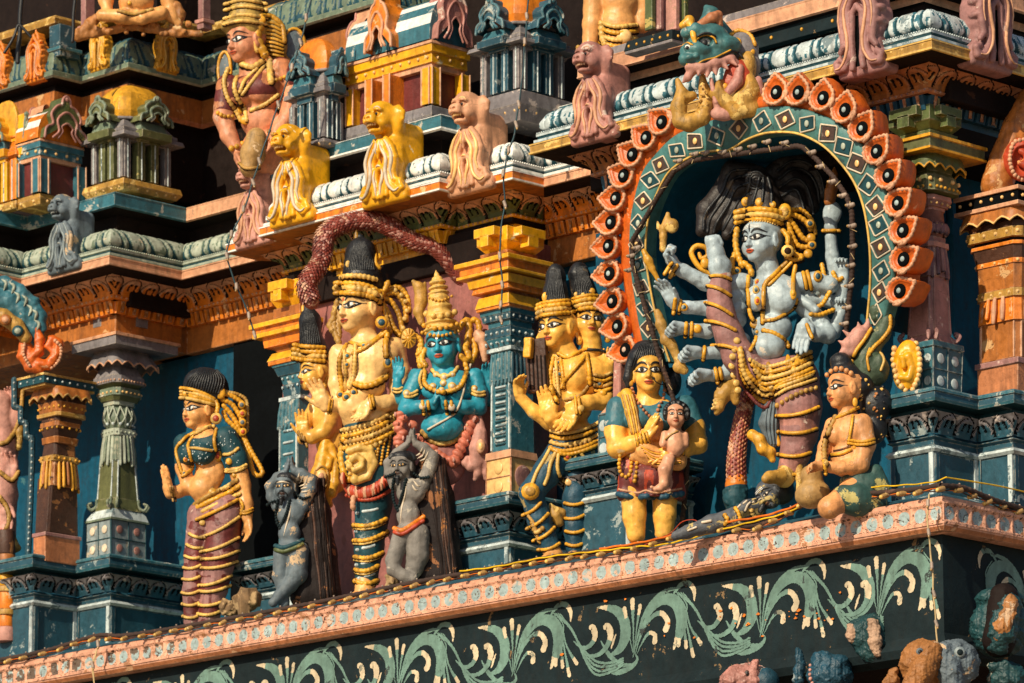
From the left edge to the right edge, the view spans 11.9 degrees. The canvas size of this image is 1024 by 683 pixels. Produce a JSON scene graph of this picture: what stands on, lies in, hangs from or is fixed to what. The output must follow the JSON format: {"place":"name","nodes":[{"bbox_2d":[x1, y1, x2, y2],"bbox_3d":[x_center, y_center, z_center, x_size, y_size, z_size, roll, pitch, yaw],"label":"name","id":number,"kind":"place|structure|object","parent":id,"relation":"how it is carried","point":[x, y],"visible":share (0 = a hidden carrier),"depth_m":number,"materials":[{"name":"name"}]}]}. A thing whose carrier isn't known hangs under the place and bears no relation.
{"place":"outdoors","nodes":[
{"label":"outdoors","id":0,"kind":"place"},
{"bbox_2d":[0,0,1023,682],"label":"temple tower","id":1,"kind":"structure","parent":0,"point":[710,608],"depth_m":34.57,"materials":[{"name":"stone"}]},
{"bbox_2d":[0,40,13,89],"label":"horseshoe ornament","id":2,"kind":"object","parent":1,"relation":"on","point":[6,62],"visible":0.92,"depth_m":38.94,"materials":[{"name":"stone"}]},
{"bbox_2d":[0,529,14,642],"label":"statue","id":3,"kind":"object","parent":1,"relation":"on","point":[7,543],"visible":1,"depth_m":37.46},
{"bbox_2d":[0,386,25,552],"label":"edge statue","id":4,"kind":"object","parent":1,"relation":"on","point":[11,435],"visible":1,"depth_m":37.83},
{"bbox_2d":[0,101,28,212],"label":"miniature shrine","id":5,"kind":"object","parent":1,"relation":"on","point":[12,121],"visible":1,"depth_m":38.24,"materials":[{"name":"gold stone"}]},
{"bbox_2d":[3,24,31,53],"bbox_3d":[-3.822,-2.341,38.085,0.224,0.246,0.024,0,-13,0],"label":"electric cable","id":6,"kind":"object","parent":1,"relation":"attached to","point":[14,36],"visible":1,"depth_m":38.08,"materials":[{"name":"black rubber"}]},
{"bbox_2d":[15,0,23,64],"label":"electric cable","id":7,"kind":"object","parent":1,"relation":"hanging from","point":[19,33],"visible":1,"depth_m":38.16,"materials":[{"name":"black rubber"}]},
{"bbox_2d":[23,29,48,85],"bbox_3d":[-3.729,-2.242,38.709,0.128,0.432,0.240,12,-18,-43],"label":"horseshoe ornament","id":8,"kind":"object","parent":1,"relation":"on","point":[36,55],"visible":1,"depth_m":38.66,"materials":[{"name":"ceramic"}]},
{"bbox_2d":[15,95,87,214],"bbox_3d":[-3.597,-1.442,38.273,0.483,0.896,0.453,12,-18,-43],"label":"miniature shrine","id":9,"kind":"object","parent":1,"relation":"on","point":[49,168],"visible":0.97,"depth_m":38.14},
{"bbox_2d":[11,372,96,565],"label":"pillar","id":10,"kind":"structure","parent":1,"relation":"on","point":[60,401],"depth_m":37.54,"materials":[{"name":"stone"}]},
{"bbox_2d":[0,275,63,373],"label":"foliage arch","id":11,"kind":"structure","parent":10,"relation":"on","point":[23,316],"depth_m":37.56,"materials":[{"name":"blue stone"}]},
{"bbox_2d":[47,24,81,60],"bbox_3d":[-3.526,-2.344,38.726,0.229,0.268,0.198,12,-18,-43],"label":"post","id":12,"kind":"object","parent":1,"relation":"on","point":[62,46],"visible":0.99,"depth_m":38.66,"materials":[{"name":"blue paint"}]},
{"bbox_2d":[45,194,94,275],"bbox_3d":[-3.371,-0.819,37.623,0.365,0.608,0.366,2,-13,-7],"label":"lion mask","id":13,"kind":"object","parent":1,"relation":"on","point":[72,228],"visible":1,"depth_m":37.56,"materials":[{"name":"stone"}]},
{"bbox_2d":[71,0,76,42],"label":"electric cable","id":14,"kind":"object","parent":1,"relation":"attached to","point":[73,21],"visible":1,"depth_m":37.95,"materials":[{"name":"black rubber"}]},
{"bbox_2d":[77,0,94,27],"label":"post","id":15,"kind":"object","parent":1,"relation":"on","point":[87,8],"visible":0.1,"depth_m":38.75,"materials":[{"name":"pink paint"}]},
{"bbox_2d":[90,639,100,682],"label":"hanging cord","id":16,"kind":"object","parent":1,"relation":"hanging from","point":[97,648],"visible":1,"depth_m":36.38,"materials":[{"name":"beige metal"}]},
{"bbox_2d":[87,21,112,72],"bbox_3d":[-3.221,-2.317,38.604,0.124,0.418,0.232,12,-18,-43],"label":"horseshoe ornament","id":17,"kind":"object","parent":1,"relation":"on","point":[100,48],"visible":0.86,"depth_m":38.55,"materials":[{"name":"gold stone"}]},
{"bbox_2d":[70,317,180,558],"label":"pillar","id":18,"kind":"structure","parent":1,"relation":"on","point":[121,364],"depth_m":37.70,"materials":[{"name":"stone"}]},
{"bbox_2d":[80,85,184,203],"bbox_3d":[-2.958,-1.548,38.281,0.689,0.912,0.587,12,-18,-43],"label":"miniature shrine","id":19,"kind":"object","parent":1,"relation":"on","point":[130,139],"visible":0.96,"depth_m":38.13,"materials":[{"name":"gold stone"}]},
{"bbox_2d":[74,0,203,41],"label":"cross legged statue","id":20,"kind":"object","parent":1,"relation":"on","point":[131,15],"visible":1,"depth_m":38.19,"materials":[{"name":"orange stone"}]},
{"bbox_2d":[152,21,179,75],"bbox_3d":[-2.720,-2.299,38.615,0.240,0.432,0.128,12,-18,-43],"label":"horseshoe ornament","id":21,"kind":"object","parent":1,"relation":"on","point":[165,50],"visible":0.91,"depth_m":38.56,"materials":[{"name":"gold stone"}]},
{"bbox_2d":[195,0,214,31],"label":"post","id":22,"kind":"object","parent":1,"relation":"on","point":[204,23],"visible":1,"depth_m":38.37,"materials":[{"name":"pink paint"}]},
{"bbox_2d":[160,367,264,623],"bbox_3d":[-2.216,1.165,36.467,0.769,2.011,0.367,-1,-13,4],"label":"woman statue","id":23,"kind":"object","parent":1,"relation":"on","point":[217,515],"visible":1,"depth_m":36.39,"materials":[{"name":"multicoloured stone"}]},
{"bbox_2d":[219,598,237,615],"bbox_3d":[-2.068,1.938,35.955,0.152,0.143,0.089,-2,-13,10],"label":"rock","id":24,"kind":"object","parent":1,"relation":"on","point":[226,607],"visible":0.98,"depth_m":35.92,"materials":[{"name":"beige stone"}]},
{"bbox_2d":[232,587,261,614],"bbox_3d":[-1.929,1.891,35.819,0.228,0.218,0.134,-1,-13,4],"label":"rock","id":25,"kind":"object","parent":1,"relation":"on","point":[246,600],"visible":0.98,"depth_m":35.78,"materials":[{"name":"beige stone"}]},
{"bbox_2d":[233,169,273,250],"bbox_3d":[-1.873,-1.015,36.696,0.391,0.650,0.391,2,-13,-7],"label":"lion mask","id":26,"kind":"object","parent":1,"relation":"on","point":[252,220],"visible":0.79,"depth_m":36.61,"materials":[{"name":"pink paint"}]},
{"bbox_2d":[230,340,282,614],"bbox_3d":[-1.761,1.098,37.195,0.070,2.440,1.000,12,-18,-43],"label":"doorway","id":27,"kind":"structure","parent":1,"relation":"in","point":[253,378],"depth_m":37.36,"materials":[{"name":"black"}]},
{"bbox_2d":[213,0,306,174],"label":"drummer statue","id":28,"kind":"object","parent":1,"relation":"on","point":[255,31],"visible":0.93,"depth_m":36.73,"materials":[{"name":"ceramic"}]},
{"bbox_2d":[237,127,266,177],"bbox_3d":[-1.922,-1.402,36.504,0.208,0.382,0.194,12,-18,-43],"label":"drum","id":29,"kind":"object","parent":28,"relation":"attached to","point":[252,146],"visible":0.91,"depth_m":36.44,"materials":[{"name":"stone"}]},
{"bbox_2d":[225,0,311,339],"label":"hanging cord","id":30,"kind":"object","parent":1,"relation":"hanging from","point":[253,183],"visible":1,"depth_m":35.82,"materials":[{"name":"black metal"}]},
{"bbox_2d":[249,278,322,542],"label":"pillar","id":31,"kind":"structure","parent":1,"relation":"on","point":[279,334],"depth_m":36.42,"materials":[{"name":"yellow paint"}]},
{"bbox_2d":[267,124,329,229],"bbox_3d":[-1.559,-1.216,36.179,0.454,0.756,0.455,2,-13,-7],"label":"lion mask","id":32,"kind":"object","parent":1,"relation":"on","point":[302,172],"visible":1,"depth_m":36.10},
{"bbox_2d":[264,455,341,606],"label":"ascetic statue","id":33,"kind":"object","parent":1,"relation":"on","point":[305,561],"visible":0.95,"depth_m":35.46,"materials":[{"name":"stone"}]},
{"bbox_2d":[283,38,348,148],"bbox_3d":[-1.454,-1.833,36.454,0.335,0.864,0.532,12,-18,-43],"label":"miniature shrine","id":34,"kind":"object","parent":1,"relation":"on","point":[317,91],"visible":0.94,"depth_m":36.37,"materials":[{"name":"paint"}]},
{"bbox_2d":[290,304,343,507],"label":"attendant statue","id":35,"kind":"object","parent":1,"relation":"attached to","point":[310,351],"visible":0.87,"depth_m":35.91,"materials":[{"name":"gold stone"}]},
{"bbox_2d":[304,229,411,597],"bbox_3d":[-1.090,0.509,35.231,0.684,2.756,0.495,12,-18,-43],"label":"crowned statue","id":36,"kind":"object","parent":1,"relation":"on","point":[361,366],"visible":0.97,"depth_m":35.20,"materials":[{"name":"gold stone"}]},
{"bbox_2d":[294,210,463,309],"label":"serpent arch","id":37,"kind":"structure","parent":1,"relation":"attached to","point":[318,264],"depth_m":35.50,"materials":[{"name":"red paint"}]},
{"bbox_2d":[359,101,423,210],"bbox_3d":[-0.858,-1.346,35.472,0.459,0.763,0.459,2,-13,-7],"label":"lion mask","id":38,"kind":"object","parent":1,"relation":"on","point":[395,148],"visible":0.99,"depth_m":35.39,"materials":[{"name":"yellow paint"}]},
{"bbox_2d":[385,574,398,585],"bbox_3d":[-0.847,1.687,34.729,0.103,0.113,0.072,-1,-13,3],"label":"rock","id":39,"kind":"object","parent":1,"relation":"on","point":[390,580],"visible":0.6,"depth_m":34.70,"materials":[{"name":"beige stone"}]},
{"bbox_2d":[340,0,472,141],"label":"miniature shrine","id":40,"kind":"object","parent":1,"relation":"on","point":[417,70],"visible":0.85,"depth_m":36.09,"materials":[{"name":"yellow paint"}]},
{"bbox_2d":[383,428,462,585],"bbox_3d":[-0.625,1.194,34.620,0.576,1.166,0.314,3,-13,-14],"label":"ascetic statue","id":41,"kind":"object","parent":1,"relation":"on","point":[425,538],"visible":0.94,"depth_m":34.52,"materials":[{"name":"grey stone"}]},
{"bbox_2d":[392,271,490,484],"bbox_3d":[-0.495,0.248,34.889,0.727,1.566,0.394,-2,-13,9],"label":"blue statue","id":42,"kind":"object","parent":1,"relation":"on","point":[446,388],"visible":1,"depth_m":34.82,"materials":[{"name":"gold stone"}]},
{"bbox_2d":[446,91,507,198],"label":"lion statue","id":43,"kind":"object","parent":1,"relation":"on","point":[481,135],"visible":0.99,"depth_m":34.99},
{"bbox_2d":[454,225,552,494],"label":"pillar","id":44,"kind":"structure","parent":1,"relation":"on","point":[511,458],"depth_m":34.69,"materials":[{"name":"stone"}]},
{"bbox_2d":[0,482,1023,663],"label":"string light","id":45,"kind":"object","parent":1,"relation":"on","point":[974,493],"visible":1,"depth_m":33.91,"materials":[{"name":"plastic"}]},
{"bbox_2d":[459,507,797,571],"bbox_3d":[0.758,1.345,32.701,0.011,0.108,3.205,12,-18,-43],"label":"loose wire","id":46,"kind":"object","parent":45,"relation":"on","point":[621,547],"visible":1,"depth_m":32.77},
{"bbox_2d":[599,503,797,549],"bbox_3d":[1.255,1.199,32.219,0.015,0.100,1.926,12,-18,-43],"label":"loose wire","id":47,"kind":"object","parent":45,"relation":"on","point":[731,521],"visible":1,"depth_m":32.05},
{"bbox_2d":[871,476,946,487],"bbox_3d":[2.429,0.908,31.095,0.010,0.055,0.834,12,-18,-43],"label":"loose wire","id":48,"kind":"object","parent":45,"relation":"on","point":[908,484],"visible":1,"depth_m":31.04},
{"bbox_2d":[498,0,528,324],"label":"hanging cord","id":49,"kind":"object","parent":1,"relation":"hanging from","point":[503,178],"visible":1,"depth_m":34.30,"materials":[{"name":"black metal"}]},
{"bbox_2d":[467,0,574,138],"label":"miniature shrine","id":50,"kind":"object","parent":1,"relation":"on","point":[500,29],"visible":0.84,"depth_m":35.30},
{"bbox_2d":[513,262,613,563],"bbox_3d":[0.367,0.477,33.729,0.744,2.154,0.379,4,-13,-17],"label":"three headed statue","id":51,"kind":"object","parent":1,"relation":"on","point":[580,388],"visible":0.96,"depth_m":33.68,"materials":[{"name":"gold stone"}]},
{"bbox_2d":[523,337,549,393],"bbox_3d":[0.163,0.161,33.769,0.186,0.384,0.115,-7,-15,28],"label":"book","id":52,"kind":"object","parent":51,"relation":"attached to","point":[535,354],"visible":1,"depth_m":33.76,"materials":[{"name":"brown stone"}]},
{"bbox_2d":[568,41,629,147],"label":"lion statue","id":53,"kind":"object","parent":1,"relation":"on","point":[604,82],"visible":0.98,"depth_m":33.61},
{"bbox_2d":[576,0,647,47],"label":"belted statue","id":54,"kind":"object","parent":1,"relation":"on","point":[611,23],"visible":0.45,"depth_m":34.46,"materials":[{"name":"gold stone"}]},
{"bbox_2d":[598,361,630,457],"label":"pillar","id":55,"kind":"structure","parent":1,"relation":"on","point":[618,384],"depth_m":33.45,"materials":[{"name":"paint"}]},
{"bbox_2d":[604,339,707,542],"bbox_3d":[0.961,0.660,32.840,0.688,1.400,0.376,1,-13,-6],"label":"mother statue","id":56,"kind":"object","parent":1,"relation":"on","point":[635,425],"visible":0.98,"depth_m":32.75,"materials":[{"name":"gold stone"}]},
{"bbox_2d":[650,400,690,492],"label":"baby statue","id":57,"kind":"object","parent":56,"relation":"attached to","point":[674,441],"visible":1,"depth_m":32.63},
{"bbox_2d":[624,0,687,57],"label":"pillar","id":58,"kind":"structure","parent":1,"relation":"on","point":[662,15],"depth_m":33.50,"materials":[{"name":"grey stone"}]},
{"bbox_2d":[644,519,696,544],"bbox_3d":[1.046,1.251,32.426,0.006,0.119,0.487,12,-18,-43],"label":"loose wire","id":59,"kind":"object","parent":1,"relation":"on","point":[675,528],"visible":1,"depth_m":32.39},
{"bbox_2d":[671,481,794,540],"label":"fallen statue","id":60,"kind":"object","parent":1,"relation":"on","point":[770,496],"visible":1,"depth_m":32.09,"materials":[{"name":"stone"}]},
{"bbox_2d":[641,154,848,488],"bbox_3d":[1.539,-0.137,32.365,1.369,2.373,0.477,-1,-13,2],"label":"dancing statue","id":61,"kind":"object","parent":1,"relation":"on","point":[763,204],"visible":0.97,"depth_m":32.30,"materials":[{"name":"silver stone"}]},
{"bbox_2d":[719,659,778,682],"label":"beast head","id":62,"kind":"object","parent":1,"relation":"attached to","point":[753,671],"visible":1,"depth_m":31.55},
{"bbox_2d":[589,72,952,369],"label":"round arch","id":63,"kind":"structure","parent":1,"relation":"on","point":[848,130],"depth_m":32.48,"materials":[{"name":"orange stone"}]},
{"bbox_2d":[670,5,762,132],"bbox_3d":[1.350,-1.793,32.435,0.642,0.901,0.326,3,-13,-13],"label":"monster head","id":64,"kind":"object","parent":63,"relation":"on","point":[713,42],"visible":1,"depth_m":32.30},
{"bbox_2d":[623,139,857,528],"bbox_3d":[1.515,-0.098,32.249,0.524,2.403,1.997,10,-16,-37],"label":"bulb rope","id":65,"kind":"object","parent":63,"relation":"hanging from","point":[849,205],"visible":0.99,"depth_m":32.47,"materials":[{"name":"beige plastic"}]},
{"bbox_2d":[725,1,837,51],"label":"shrine base","id":66,"kind":"object","parent":1,"relation":"attached to","point":[797,32],"visible":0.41,"depth_m":32.80,"materials":[{"name":"blue stone"}]},
{"bbox_2d":[795,466,829,508],"bbox_3d":[1.919,0.927,31.453,0.214,0.284,0.212,12,-18,-43],"label":"pot","id":67,"kind":"object","parent":1,"relation":"on","point":[812,490],"visible":0.99,"depth_m":31.38,"materials":[{"name":"ceramic"}]},
{"bbox_2d":[792,647,853,682],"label":"beast head","id":68,"kind":"object","parent":1,"relation":"attached to","point":[826,667],"visible":1,"depth_m":31.20},
{"bbox_2d":[806,352,891,518],"bbox_3d":[2.145,0.603,31.397,0.595,1.113,0.288,2,-13,-7],"label":"seated statue","id":69,"kind":"object","parent":1,"relation":"on","point":[851,438],"visible":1,"depth_m":31.33,"materials":[{"name":"orange stone"}]},
{"bbox_2d":[845,613,885,662],"bbox_3d":[2.282,1.889,31.222,0.311,0.343,0.296,12,-18,-43],"label":"beast head","id":70,"kind":"object","parent":1,"relation":"attached to","point":[865,635],"visible":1,"depth_m":31.13},
{"bbox_2d":[833,0,898,84],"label":"horseshoe ornament","id":71,"kind":"object","parent":1,"relation":"attached to","point":[862,25],"visible":1,"depth_m":31.91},
{"bbox_2d":[838,304,922,391],"bbox_3d":[2.372,0.059,31.621,0.519,0.635,0.264,-5,-14,19],"label":"water monster","id":72,"kind":"object","parent":1,"relation":"on","point":[863,345],"visible":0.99,"depth_m":31.57,"materials":[{"name":"green stone"}]},
{"bbox_2d":[882,638,942,682],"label":"beast head","id":73,"kind":"object","parent":1,"relation":"attached to","point":[920,660],"visible":1,"depth_m":30.42},
{"bbox_2d":[926,494,939,682],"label":"hanging cord","id":74,"kind":"object","parent":1,"relation":"hanging from","point":[934,595],"visible":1,"depth_m":30.62,"materials":[{"name":"beige metal"}]},
{"bbox_2d":[888,103,987,391],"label":"pillar","id":75,"kind":"structure","parent":1,"relation":"on","point":[939,155],"depth_m":31.88,"materials":[{"name":"pink stone"}]},
{"bbox_2d":[937,638,980,682],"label":"beast head","id":76,"kind":"object","parent":1,"relation":"attached to","point":[960,661],"visible":1,"depth_m":30.46},
{"bbox_2d":[947,477,1023,491],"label":"loose wire","id":77,"kind":"object","parent":1,"relation":"attached to","point":[985,483],"visible":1,"depth_m":31.13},
{"bbox_2d":[957,0,1017,78],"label":"horseshoe ornament","id":78,"kind":"object","parent":1,"relation":"on","point":[989,24],"visible":1,"depth_m":31.88,"materials":[{"name":"pink paint"}]},
{"bbox_2d":[953,184,1023,395],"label":"pillar","id":79,"kind":"structure","parent":1,"relation":"on","point":[992,225],"depth_m":31.92,"materials":[{"name":"stone"}]},
{"bbox_2d":[981,89,1023,191],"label":"arch end","id":80,"kind":"structure","parent":79,"relation":"on","point":[1005,166],"depth_m":32.05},
{"bbox_2d":[969,583,1023,659],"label":"beast head","id":81,"kind":"object","parent":1,"relation":"attached to","point":[996,627],"visible":1,"depth_m":30.64},
{"bbox_2d":[987,659,1023,682],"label":"beast head","id":82,"kind":"object","parent":1,"relation":"attached to","point":[1004,671],"visible":1,"depth_m":30.60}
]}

